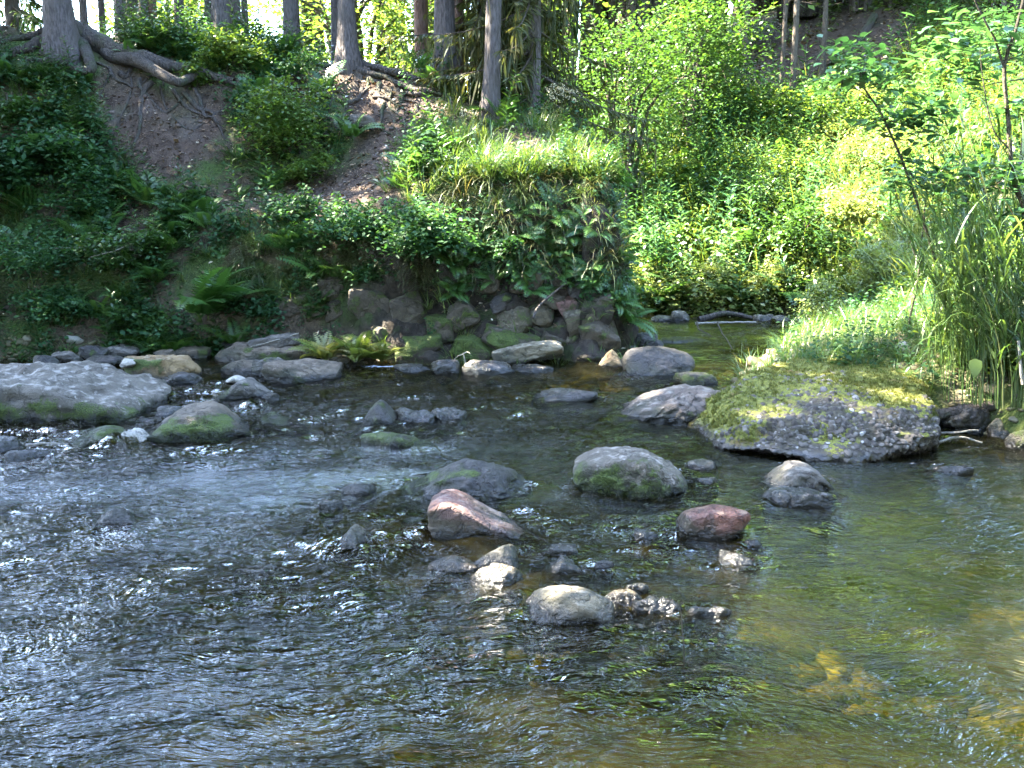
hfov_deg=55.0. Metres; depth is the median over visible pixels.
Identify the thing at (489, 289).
wall stone
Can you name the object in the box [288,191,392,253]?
shrub
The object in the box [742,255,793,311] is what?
bush
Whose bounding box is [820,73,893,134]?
bush
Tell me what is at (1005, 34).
bush
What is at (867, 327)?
bar herbs
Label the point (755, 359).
bed pebbles
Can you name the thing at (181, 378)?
rock
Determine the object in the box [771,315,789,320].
rock
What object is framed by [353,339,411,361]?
fern cushion
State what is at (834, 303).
bush
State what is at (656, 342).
rock
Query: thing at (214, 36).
shrub
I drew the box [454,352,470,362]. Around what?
fallen stick
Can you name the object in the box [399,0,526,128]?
spruce tree
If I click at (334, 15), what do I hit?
spruce tree
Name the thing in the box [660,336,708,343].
rock
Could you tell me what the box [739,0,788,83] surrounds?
spruce tree
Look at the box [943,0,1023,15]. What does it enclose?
broadleaf tree
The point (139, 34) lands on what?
shrub
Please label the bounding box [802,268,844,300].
bush
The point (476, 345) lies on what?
wall stone
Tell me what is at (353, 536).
rock
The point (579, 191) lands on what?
green hanging grass
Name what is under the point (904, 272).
bank undergrowth
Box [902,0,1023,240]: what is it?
sapling
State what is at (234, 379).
rock
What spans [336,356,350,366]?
rock
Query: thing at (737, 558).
rock
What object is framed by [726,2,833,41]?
broadleaf tree
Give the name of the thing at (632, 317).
flank ferns
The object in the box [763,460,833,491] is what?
boulder
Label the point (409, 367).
rock
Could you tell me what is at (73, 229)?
fern
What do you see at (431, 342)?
wall stone
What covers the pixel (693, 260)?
bush
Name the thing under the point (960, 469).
rock
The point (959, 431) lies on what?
fallen stick
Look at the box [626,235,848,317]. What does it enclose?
shore herbs
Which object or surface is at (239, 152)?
fern
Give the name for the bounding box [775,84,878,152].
bush
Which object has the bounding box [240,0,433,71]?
broadleaf tree
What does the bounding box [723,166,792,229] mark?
bush
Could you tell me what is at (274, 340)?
fallen stick
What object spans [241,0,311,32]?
spruce tree
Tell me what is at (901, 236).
bush
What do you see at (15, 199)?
fern
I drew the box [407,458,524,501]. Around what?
boulder
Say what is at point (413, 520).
rock
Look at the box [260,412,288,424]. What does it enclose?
rock
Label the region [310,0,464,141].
spruce tree
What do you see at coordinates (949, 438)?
fallen stick
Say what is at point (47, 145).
shrub
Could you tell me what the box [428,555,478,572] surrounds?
rock
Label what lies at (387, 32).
broadleaf tree
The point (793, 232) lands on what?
bush
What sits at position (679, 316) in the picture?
rock
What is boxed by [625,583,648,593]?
rock
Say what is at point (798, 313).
shrub
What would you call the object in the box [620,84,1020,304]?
slope ferns
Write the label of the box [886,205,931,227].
bush
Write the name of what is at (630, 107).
broadleaf tree
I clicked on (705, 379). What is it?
rock
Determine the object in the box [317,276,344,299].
wall stone
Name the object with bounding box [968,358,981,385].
butterbur
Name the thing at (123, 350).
rock
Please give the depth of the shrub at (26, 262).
10.40 m
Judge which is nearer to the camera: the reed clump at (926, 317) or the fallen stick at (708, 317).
the reed clump at (926, 317)
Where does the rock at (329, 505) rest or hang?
in the water
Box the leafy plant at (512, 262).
[434,178,630,304]
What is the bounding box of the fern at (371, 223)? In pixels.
[338,210,390,234]
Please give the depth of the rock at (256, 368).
9.21 m
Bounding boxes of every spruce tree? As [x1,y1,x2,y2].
[0,0,108,34]
[0,0,252,165]
[79,0,88,24]
[97,0,106,32]
[113,0,126,41]
[126,0,138,28]
[138,0,149,22]
[148,0,198,21]
[174,0,185,25]
[204,0,210,27]
[211,0,231,39]
[229,0,241,28]
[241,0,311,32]
[282,0,361,48]
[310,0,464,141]
[331,0,403,61]
[377,0,599,127]
[394,0,479,110]
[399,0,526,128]
[414,0,427,72]
[414,0,664,204]
[455,0,513,88]
[457,0,590,130]
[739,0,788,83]
[767,0,787,104]
[778,0,842,98]
[818,0,828,77]
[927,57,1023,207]
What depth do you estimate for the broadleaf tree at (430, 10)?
19.23 m
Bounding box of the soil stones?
[102,66,554,235]
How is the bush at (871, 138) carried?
on the ground at (348, 320)
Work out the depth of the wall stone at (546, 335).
10.10 m
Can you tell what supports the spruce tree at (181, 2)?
on the ground at (348, 320)
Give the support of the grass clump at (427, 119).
on the ground at (348, 320)
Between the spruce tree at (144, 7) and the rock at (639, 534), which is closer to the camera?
the rock at (639, 534)
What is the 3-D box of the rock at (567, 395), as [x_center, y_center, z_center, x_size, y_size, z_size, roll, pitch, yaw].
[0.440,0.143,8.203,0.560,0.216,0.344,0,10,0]
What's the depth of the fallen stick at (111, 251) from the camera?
10.46 m
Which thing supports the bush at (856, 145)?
on the ground at (348, 320)
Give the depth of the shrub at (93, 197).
10.99 m
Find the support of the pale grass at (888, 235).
on the ground at (348, 320)
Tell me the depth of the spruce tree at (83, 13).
13.84 m
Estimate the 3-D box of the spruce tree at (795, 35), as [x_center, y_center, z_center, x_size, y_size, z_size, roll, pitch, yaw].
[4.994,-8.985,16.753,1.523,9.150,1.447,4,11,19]
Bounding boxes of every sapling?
[813,31,999,363]
[845,162,1013,337]
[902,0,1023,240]
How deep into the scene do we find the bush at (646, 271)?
14.59 m
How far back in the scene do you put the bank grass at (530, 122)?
10.88 m
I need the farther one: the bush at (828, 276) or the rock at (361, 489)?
the bush at (828, 276)
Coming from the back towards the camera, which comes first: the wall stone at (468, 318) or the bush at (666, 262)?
the bush at (666, 262)
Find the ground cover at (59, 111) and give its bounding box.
[0,0,639,360]
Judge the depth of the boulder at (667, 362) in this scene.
9.16 m
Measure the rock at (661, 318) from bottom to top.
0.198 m
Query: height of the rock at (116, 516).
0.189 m
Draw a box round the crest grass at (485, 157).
[390,106,620,186]
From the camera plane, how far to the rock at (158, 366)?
8.89 m
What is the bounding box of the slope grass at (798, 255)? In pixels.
[583,12,1023,302]
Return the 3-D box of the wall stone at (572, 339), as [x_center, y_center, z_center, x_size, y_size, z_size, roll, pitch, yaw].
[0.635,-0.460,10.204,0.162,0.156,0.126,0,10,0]
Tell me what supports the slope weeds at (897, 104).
on the ground at (348, 320)
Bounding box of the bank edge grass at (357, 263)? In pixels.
[214,230,496,295]
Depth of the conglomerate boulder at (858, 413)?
6.51 m
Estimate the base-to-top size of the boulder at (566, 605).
0.226 m
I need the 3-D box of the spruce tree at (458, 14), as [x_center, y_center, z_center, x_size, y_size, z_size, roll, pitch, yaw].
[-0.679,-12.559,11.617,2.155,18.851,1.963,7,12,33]
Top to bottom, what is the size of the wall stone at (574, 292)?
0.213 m
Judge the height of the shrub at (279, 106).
1.285 m
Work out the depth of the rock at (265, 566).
4.39 m
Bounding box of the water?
[0,312,1023,767]
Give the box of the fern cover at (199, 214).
[0,17,523,355]
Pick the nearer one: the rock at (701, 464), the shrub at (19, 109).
the rock at (701, 464)
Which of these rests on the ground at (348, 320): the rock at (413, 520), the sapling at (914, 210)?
the sapling at (914, 210)
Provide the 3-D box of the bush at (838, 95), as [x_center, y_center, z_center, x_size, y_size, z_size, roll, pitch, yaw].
[5.992,-5.084,17.149,2.343,1.465,1.793,3,11,17]
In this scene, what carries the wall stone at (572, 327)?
on the ground at (348, 320)
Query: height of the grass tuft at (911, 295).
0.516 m
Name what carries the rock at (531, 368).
on the ground at (348, 320)
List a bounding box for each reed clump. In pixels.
[850,168,1014,389]
[872,113,1023,409]
[892,74,1023,322]
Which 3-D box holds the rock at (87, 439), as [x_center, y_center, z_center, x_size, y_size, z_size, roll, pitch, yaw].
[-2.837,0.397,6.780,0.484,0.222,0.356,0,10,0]
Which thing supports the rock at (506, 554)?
in the water
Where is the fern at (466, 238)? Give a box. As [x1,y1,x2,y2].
[426,231,471,256]
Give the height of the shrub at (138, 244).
0.810 m
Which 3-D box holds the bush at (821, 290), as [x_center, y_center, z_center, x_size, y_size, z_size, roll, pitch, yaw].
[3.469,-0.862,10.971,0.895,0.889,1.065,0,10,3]
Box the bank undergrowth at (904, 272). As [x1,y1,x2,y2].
[858,188,1023,301]
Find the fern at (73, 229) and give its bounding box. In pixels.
[33,218,99,249]
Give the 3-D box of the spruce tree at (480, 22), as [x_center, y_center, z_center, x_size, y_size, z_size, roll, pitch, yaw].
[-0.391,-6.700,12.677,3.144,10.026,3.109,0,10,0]
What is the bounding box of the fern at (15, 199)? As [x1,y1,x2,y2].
[0,185,67,214]
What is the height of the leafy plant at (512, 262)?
1.283 m
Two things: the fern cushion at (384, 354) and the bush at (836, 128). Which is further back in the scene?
the bush at (836, 128)
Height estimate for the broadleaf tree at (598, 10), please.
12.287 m
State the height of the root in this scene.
0.346 m
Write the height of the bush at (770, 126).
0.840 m
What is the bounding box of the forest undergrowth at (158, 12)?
[97,0,364,63]
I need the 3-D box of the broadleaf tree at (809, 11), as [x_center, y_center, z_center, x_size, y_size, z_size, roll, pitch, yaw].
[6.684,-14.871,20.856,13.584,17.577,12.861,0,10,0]
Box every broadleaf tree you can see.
[35,0,299,34]
[41,0,324,37]
[76,0,277,33]
[106,0,412,69]
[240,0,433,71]
[248,0,465,72]
[281,0,561,69]
[364,0,624,102]
[388,0,862,100]
[541,0,579,83]
[547,0,769,218]
[552,0,891,57]
[564,0,634,102]
[589,0,811,152]
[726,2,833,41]
[732,0,830,18]
[732,0,841,23]
[808,2,961,31]
[848,0,896,13]
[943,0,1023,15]
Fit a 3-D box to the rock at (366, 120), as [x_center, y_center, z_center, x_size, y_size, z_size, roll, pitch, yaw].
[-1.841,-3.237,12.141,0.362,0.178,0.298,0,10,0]
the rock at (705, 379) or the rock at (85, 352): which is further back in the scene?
the rock at (85, 352)
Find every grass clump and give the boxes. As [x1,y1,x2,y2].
[415,102,449,137]
[435,107,481,145]
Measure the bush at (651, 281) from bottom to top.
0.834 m
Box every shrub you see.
[0,92,47,131]
[0,112,113,187]
[0,144,43,209]
[0,219,96,296]
[0,280,106,337]
[24,157,141,224]
[63,208,178,275]
[107,304,170,339]
[117,10,186,44]
[172,56,221,89]
[185,19,277,74]
[204,58,348,173]
[212,291,283,327]
[247,183,330,232]
[259,46,331,83]
[275,144,342,186]
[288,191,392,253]
[344,258,398,286]
[356,189,492,281]
[477,228,535,268]
[788,307,808,320]
[872,267,925,305]
[894,292,999,346]
[945,316,989,367]
[976,337,1023,377]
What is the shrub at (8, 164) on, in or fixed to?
on the ground at (348, 320)
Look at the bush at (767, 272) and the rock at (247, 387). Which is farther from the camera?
the bush at (767, 272)
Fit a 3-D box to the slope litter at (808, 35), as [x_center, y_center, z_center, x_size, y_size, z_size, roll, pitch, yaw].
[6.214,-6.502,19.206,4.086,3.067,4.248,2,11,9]
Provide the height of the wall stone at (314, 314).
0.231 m
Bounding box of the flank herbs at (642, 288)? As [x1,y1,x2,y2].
[603,135,655,320]
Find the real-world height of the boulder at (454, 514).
0.297 m
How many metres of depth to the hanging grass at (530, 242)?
10.10 m
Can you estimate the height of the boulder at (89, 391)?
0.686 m
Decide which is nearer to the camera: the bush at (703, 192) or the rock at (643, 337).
the rock at (643, 337)
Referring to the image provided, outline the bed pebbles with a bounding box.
[0,355,986,433]
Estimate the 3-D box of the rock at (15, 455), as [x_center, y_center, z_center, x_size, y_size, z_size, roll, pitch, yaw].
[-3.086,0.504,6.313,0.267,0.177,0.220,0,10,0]
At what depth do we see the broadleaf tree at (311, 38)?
23.63 m
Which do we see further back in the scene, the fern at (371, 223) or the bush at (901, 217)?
the bush at (901, 217)
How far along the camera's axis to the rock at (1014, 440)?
6.52 m
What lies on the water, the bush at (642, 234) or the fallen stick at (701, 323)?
the fallen stick at (701, 323)
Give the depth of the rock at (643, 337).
10.76 m
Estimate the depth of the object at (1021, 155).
11.23 m
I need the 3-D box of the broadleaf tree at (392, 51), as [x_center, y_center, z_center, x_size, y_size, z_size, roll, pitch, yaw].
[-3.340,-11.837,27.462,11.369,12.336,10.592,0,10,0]
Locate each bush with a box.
[540,83,584,134]
[627,212,685,256]
[629,182,686,218]
[630,260,680,309]
[633,259,660,282]
[643,241,684,284]
[648,148,714,190]
[653,244,703,287]
[660,252,740,309]
[662,205,736,255]
[670,163,758,217]
[676,71,756,128]
[680,80,768,144]
[708,229,781,268]
[713,134,777,189]
[718,264,759,289]
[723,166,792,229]
[725,194,857,275]
[729,271,768,304]
[734,79,848,132]
[736,114,808,151]
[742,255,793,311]
[744,133,826,190]
[752,263,797,297]
[759,187,834,228]
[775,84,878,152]
[778,267,854,336]
[784,108,862,170]
[788,52,908,118]
[799,294,862,322]
[802,182,898,242]
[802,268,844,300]
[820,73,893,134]
[824,117,890,191]
[834,239,912,299]
[845,73,913,119]
[851,124,893,157]
[859,131,928,176]
[860,165,911,212]
[870,208,930,260]
[875,122,949,156]
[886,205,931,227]
[889,155,974,226]
[901,76,958,107]
[908,45,970,89]
[940,132,990,153]
[949,61,1021,110]
[952,0,1023,82]
[966,83,1023,148]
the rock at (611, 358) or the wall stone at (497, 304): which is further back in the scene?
the wall stone at (497, 304)
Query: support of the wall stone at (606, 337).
on the ground at (348, 320)
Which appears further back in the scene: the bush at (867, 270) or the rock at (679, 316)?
the rock at (679, 316)
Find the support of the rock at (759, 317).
on the ground at (348, 320)
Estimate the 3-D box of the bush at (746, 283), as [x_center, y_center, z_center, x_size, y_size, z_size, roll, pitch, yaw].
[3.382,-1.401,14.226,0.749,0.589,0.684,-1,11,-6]
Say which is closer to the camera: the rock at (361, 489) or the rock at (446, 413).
the rock at (361, 489)
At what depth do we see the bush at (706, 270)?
14.19 m
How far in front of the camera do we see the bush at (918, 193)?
13.44 m
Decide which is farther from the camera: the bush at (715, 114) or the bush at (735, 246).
the bush at (715, 114)
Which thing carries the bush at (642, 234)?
on the ground at (348, 320)
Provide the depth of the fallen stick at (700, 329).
12.24 m
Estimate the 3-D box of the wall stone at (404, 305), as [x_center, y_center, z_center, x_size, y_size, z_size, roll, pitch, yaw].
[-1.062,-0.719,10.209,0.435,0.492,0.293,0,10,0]
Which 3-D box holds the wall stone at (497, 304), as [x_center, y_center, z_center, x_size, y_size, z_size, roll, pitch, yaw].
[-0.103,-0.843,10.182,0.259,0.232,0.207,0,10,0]
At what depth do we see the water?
4.03 m
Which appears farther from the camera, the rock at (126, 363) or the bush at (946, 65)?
the bush at (946, 65)
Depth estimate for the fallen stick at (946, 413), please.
7.00 m
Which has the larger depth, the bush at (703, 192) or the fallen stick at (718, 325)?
the bush at (703, 192)
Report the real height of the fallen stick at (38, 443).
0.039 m
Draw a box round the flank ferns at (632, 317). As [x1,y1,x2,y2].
[593,143,658,340]
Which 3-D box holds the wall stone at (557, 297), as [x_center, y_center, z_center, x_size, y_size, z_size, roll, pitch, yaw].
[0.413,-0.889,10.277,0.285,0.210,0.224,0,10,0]
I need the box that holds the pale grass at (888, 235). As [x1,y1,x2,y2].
[803,82,978,298]
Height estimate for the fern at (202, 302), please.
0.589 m
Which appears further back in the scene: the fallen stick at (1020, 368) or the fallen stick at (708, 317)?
the fallen stick at (708, 317)
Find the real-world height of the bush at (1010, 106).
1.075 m
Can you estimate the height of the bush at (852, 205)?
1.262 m
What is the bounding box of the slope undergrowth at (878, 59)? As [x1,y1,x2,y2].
[523,0,1023,312]
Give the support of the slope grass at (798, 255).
on the ground at (348, 320)
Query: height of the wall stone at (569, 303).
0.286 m
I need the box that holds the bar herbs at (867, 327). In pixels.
[753,229,1023,389]
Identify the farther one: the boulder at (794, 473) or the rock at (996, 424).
the rock at (996, 424)
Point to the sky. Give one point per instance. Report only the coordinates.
(76, 11)
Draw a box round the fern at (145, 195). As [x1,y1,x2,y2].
[110,168,190,208]
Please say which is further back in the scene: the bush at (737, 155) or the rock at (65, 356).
the bush at (737, 155)
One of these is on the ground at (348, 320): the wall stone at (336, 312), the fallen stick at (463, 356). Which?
the wall stone at (336, 312)
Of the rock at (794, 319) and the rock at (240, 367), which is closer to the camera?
the rock at (240, 367)
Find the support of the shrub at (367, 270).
on the wall stone at (361, 302)
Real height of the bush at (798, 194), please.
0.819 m
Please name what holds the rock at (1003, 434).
on the ground at (348, 320)
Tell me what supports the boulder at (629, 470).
in the water
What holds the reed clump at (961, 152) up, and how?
on the ground at (348, 320)
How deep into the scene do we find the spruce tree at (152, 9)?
14.29 m
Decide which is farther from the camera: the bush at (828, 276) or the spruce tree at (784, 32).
the spruce tree at (784, 32)
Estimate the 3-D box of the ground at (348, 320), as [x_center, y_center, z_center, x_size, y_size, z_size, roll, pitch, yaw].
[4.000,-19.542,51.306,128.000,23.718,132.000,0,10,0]
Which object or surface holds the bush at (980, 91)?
on the ground at (348, 320)
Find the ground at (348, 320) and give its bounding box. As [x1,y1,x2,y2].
[0,0,1023,433]
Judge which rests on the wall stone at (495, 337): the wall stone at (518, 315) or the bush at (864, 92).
the wall stone at (518, 315)
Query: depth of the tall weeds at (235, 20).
11.14 m
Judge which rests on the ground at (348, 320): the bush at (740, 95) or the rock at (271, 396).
the bush at (740, 95)
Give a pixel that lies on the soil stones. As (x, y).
(374, 157)
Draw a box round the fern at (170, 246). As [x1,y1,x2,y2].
[126,217,214,252]
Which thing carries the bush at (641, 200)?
on the ground at (348, 320)
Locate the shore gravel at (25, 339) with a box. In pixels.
[0,331,392,360]
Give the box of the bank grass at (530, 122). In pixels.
[0,23,654,364]
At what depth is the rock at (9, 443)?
6.47 m
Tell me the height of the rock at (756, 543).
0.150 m
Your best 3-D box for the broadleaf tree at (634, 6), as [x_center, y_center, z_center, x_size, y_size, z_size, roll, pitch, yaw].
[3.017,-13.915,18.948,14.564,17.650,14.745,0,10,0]
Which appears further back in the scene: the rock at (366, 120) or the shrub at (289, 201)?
the rock at (366, 120)
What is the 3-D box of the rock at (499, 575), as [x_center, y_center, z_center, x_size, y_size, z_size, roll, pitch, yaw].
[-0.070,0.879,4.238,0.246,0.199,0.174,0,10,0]
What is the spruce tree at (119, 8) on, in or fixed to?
on the ground at (348, 320)
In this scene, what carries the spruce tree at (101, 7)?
on the ground at (348, 320)
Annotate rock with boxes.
[0,436,19,451]
[4,449,50,461]
[33,355,59,363]
[51,351,83,362]
[71,425,125,447]
[78,345,108,359]
[86,355,123,367]
[97,509,135,523]
[108,344,140,356]
[120,358,135,367]
[121,428,148,441]
[122,354,201,378]
[153,349,176,354]
[155,405,182,417]
[162,371,202,385]
[175,345,211,358]
[214,342,320,362]
[217,377,270,399]
[218,342,232,348]
[220,360,252,374]
[226,375,243,383]
[241,565,277,571]
[247,333,300,347]
[251,357,284,378]
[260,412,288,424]
[261,358,342,384]
[261,392,279,400]
[318,499,343,509]
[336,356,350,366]
[338,524,366,548]
[341,483,376,495]
[348,114,375,127]
[360,432,432,447]
[362,400,396,425]
[394,363,430,372]
[395,407,435,422]
[405,517,423,522]
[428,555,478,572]
[431,359,459,374]
[431,407,466,419]
[461,359,513,375]
[469,563,522,587]
[473,544,518,568]
[491,340,563,365]
[512,364,553,372]
[536,388,597,402]
[549,543,577,552]
[549,555,581,573]
[594,560,613,567]
[598,350,621,366]
[605,589,641,604]
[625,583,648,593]
[632,594,681,613]
[633,332,657,346]
[633,527,657,540]
[644,339,663,346]
[651,315,670,321]
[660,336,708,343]
[670,310,688,322]
[671,371,717,386]
[685,458,715,470]
[689,606,731,616]
[696,476,717,483]
[718,550,752,564]
[744,539,762,547]
[752,314,773,320]
[761,485,833,507]
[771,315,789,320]
[793,316,808,323]
[933,465,973,474]
[939,403,990,434]
[986,418,1003,435]
[989,429,1009,439]
[1004,430,1023,449]
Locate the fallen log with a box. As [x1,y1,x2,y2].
[827,13,877,68]
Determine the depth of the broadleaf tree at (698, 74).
16.83 m
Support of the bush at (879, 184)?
on the ground at (348, 320)
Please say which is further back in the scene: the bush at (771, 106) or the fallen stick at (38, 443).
the bush at (771, 106)
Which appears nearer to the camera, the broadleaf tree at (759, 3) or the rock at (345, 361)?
the rock at (345, 361)
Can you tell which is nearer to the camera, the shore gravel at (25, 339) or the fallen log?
the shore gravel at (25, 339)
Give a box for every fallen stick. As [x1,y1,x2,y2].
[25,442,65,445]
[91,243,131,257]
[251,333,298,346]
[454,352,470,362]
[695,321,755,324]
[696,321,710,335]
[697,311,752,321]
[717,321,732,349]
[937,400,1000,420]
[939,436,981,442]
[941,429,978,433]
[1017,340,1023,384]
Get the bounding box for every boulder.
[0,360,171,423]
[147,400,250,442]
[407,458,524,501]
[427,489,522,539]
[525,585,614,624]
[573,446,687,497]
[620,384,719,426]
[622,346,694,377]
[676,504,750,539]
[687,355,941,462]
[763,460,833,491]
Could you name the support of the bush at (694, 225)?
on the ground at (348, 320)
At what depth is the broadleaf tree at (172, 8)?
18.69 m
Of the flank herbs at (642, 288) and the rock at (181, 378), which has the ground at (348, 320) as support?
the flank herbs at (642, 288)
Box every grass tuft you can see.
[729,348,764,362]
[790,320,834,341]
[841,307,885,337]
[874,276,925,309]
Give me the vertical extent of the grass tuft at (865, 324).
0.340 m
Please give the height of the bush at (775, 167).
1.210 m
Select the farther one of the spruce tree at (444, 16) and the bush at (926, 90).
the bush at (926, 90)
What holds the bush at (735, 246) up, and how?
on the ground at (348, 320)
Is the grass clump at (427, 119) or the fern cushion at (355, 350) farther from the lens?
the grass clump at (427, 119)
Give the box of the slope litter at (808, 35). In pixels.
[739,4,931,89]
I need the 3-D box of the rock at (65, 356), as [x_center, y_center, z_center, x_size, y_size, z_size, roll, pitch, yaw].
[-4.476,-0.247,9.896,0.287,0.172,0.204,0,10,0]
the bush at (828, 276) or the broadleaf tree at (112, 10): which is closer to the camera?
the bush at (828, 276)
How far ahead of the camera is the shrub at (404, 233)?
9.69 m
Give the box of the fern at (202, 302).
[173,266,277,318]
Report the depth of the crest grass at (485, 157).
10.32 m
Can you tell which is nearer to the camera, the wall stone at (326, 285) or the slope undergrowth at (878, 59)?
the wall stone at (326, 285)
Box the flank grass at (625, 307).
[592,141,650,323]
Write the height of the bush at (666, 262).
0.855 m
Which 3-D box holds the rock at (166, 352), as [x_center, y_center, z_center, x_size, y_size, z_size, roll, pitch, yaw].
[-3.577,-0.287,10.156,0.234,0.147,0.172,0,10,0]
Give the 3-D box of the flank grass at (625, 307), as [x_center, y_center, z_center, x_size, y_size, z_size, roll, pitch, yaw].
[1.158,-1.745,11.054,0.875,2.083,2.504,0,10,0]
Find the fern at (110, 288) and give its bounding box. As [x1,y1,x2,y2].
[82,282,149,300]
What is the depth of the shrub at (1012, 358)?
7.04 m
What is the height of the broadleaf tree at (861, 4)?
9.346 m
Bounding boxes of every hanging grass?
[419,164,638,290]
[429,163,631,253]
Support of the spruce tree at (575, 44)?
on the ground at (348, 320)
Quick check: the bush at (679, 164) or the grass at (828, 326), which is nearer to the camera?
the grass at (828, 326)
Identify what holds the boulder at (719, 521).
in the water
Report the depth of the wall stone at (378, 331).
10.15 m
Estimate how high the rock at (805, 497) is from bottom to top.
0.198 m
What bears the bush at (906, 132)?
on the ground at (348, 320)
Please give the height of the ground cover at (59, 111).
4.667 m
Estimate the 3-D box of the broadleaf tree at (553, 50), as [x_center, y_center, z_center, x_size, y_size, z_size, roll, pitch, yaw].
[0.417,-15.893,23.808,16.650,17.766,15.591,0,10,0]
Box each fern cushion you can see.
[286,331,358,359]
[326,331,393,361]
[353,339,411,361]
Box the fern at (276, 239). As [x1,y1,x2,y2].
[242,221,312,252]
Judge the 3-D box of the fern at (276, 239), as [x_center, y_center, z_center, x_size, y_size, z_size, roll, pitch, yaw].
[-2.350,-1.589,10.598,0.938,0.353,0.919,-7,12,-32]
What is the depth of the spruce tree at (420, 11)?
13.64 m
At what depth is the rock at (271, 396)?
8.06 m
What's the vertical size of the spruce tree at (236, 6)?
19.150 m
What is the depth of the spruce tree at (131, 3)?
14.09 m
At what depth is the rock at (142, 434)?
6.76 m
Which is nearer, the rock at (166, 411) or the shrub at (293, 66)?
the rock at (166, 411)
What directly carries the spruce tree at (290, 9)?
on the ground at (348, 320)
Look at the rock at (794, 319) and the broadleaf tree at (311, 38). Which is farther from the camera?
the broadleaf tree at (311, 38)
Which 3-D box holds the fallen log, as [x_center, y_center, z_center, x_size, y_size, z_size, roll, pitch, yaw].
[6.634,-6.637,19.123,0.219,1.308,1.771,10,14,42]
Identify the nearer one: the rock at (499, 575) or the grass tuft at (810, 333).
the rock at (499, 575)
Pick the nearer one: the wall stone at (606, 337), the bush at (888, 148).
the wall stone at (606, 337)
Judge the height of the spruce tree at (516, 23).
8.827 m
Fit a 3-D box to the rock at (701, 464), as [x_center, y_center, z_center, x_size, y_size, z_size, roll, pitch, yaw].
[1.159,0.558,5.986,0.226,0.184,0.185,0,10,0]
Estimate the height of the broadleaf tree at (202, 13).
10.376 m
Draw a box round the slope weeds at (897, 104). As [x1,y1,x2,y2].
[588,0,1023,307]
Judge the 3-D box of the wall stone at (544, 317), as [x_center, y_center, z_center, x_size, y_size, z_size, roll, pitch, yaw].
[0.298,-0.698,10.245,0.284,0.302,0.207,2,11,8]
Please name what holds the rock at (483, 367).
on the bed pebbles
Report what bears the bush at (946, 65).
on the ground at (348, 320)
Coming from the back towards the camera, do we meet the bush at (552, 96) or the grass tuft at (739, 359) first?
the bush at (552, 96)
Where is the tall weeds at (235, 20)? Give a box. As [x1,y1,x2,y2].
[0,0,590,361]
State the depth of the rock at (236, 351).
9.96 m
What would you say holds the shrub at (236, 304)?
on the ground at (348, 320)
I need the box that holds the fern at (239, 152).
[212,141,273,161]
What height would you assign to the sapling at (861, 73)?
2.514 m
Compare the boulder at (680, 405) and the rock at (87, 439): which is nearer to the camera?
the rock at (87, 439)
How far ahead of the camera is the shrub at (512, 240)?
9.96 m
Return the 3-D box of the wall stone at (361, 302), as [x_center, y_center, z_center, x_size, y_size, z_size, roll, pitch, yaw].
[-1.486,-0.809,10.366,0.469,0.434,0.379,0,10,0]
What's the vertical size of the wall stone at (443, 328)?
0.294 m
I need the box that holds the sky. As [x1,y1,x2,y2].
[0,0,732,77]
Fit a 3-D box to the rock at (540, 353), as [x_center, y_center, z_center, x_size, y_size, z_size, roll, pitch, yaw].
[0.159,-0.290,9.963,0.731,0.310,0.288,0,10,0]
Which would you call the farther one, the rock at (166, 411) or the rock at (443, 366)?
the rock at (443, 366)
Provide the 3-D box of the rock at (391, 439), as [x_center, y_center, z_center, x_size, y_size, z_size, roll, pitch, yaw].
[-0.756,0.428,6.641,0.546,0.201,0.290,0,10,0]
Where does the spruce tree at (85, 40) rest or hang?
on the ground at (348, 320)
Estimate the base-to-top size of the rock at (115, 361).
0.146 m
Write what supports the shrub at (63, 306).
on the ground at (348, 320)
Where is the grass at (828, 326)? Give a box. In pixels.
[724,241,1023,393]
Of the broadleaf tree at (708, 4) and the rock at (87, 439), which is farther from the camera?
the broadleaf tree at (708, 4)
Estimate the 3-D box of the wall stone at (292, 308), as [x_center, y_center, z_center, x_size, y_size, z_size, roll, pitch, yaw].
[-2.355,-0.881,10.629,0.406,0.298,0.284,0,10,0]
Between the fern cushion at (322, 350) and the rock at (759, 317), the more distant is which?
the rock at (759, 317)
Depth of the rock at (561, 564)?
4.33 m
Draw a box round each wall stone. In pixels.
[275,290,308,316]
[306,298,323,318]
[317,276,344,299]
[325,299,342,321]
[347,287,390,318]
[367,326,387,343]
[389,291,426,323]
[395,333,442,362]
[425,314,454,342]
[446,300,479,331]
[450,334,493,359]
[472,273,500,294]
[481,323,540,349]
[490,292,512,314]
[497,306,532,332]
[509,272,545,297]
[530,303,554,326]
[538,293,564,309]
[541,331,566,347]
[556,296,576,315]
[563,309,594,336]
[566,335,577,343]
[568,282,589,298]
[578,320,620,351]
[589,293,613,320]

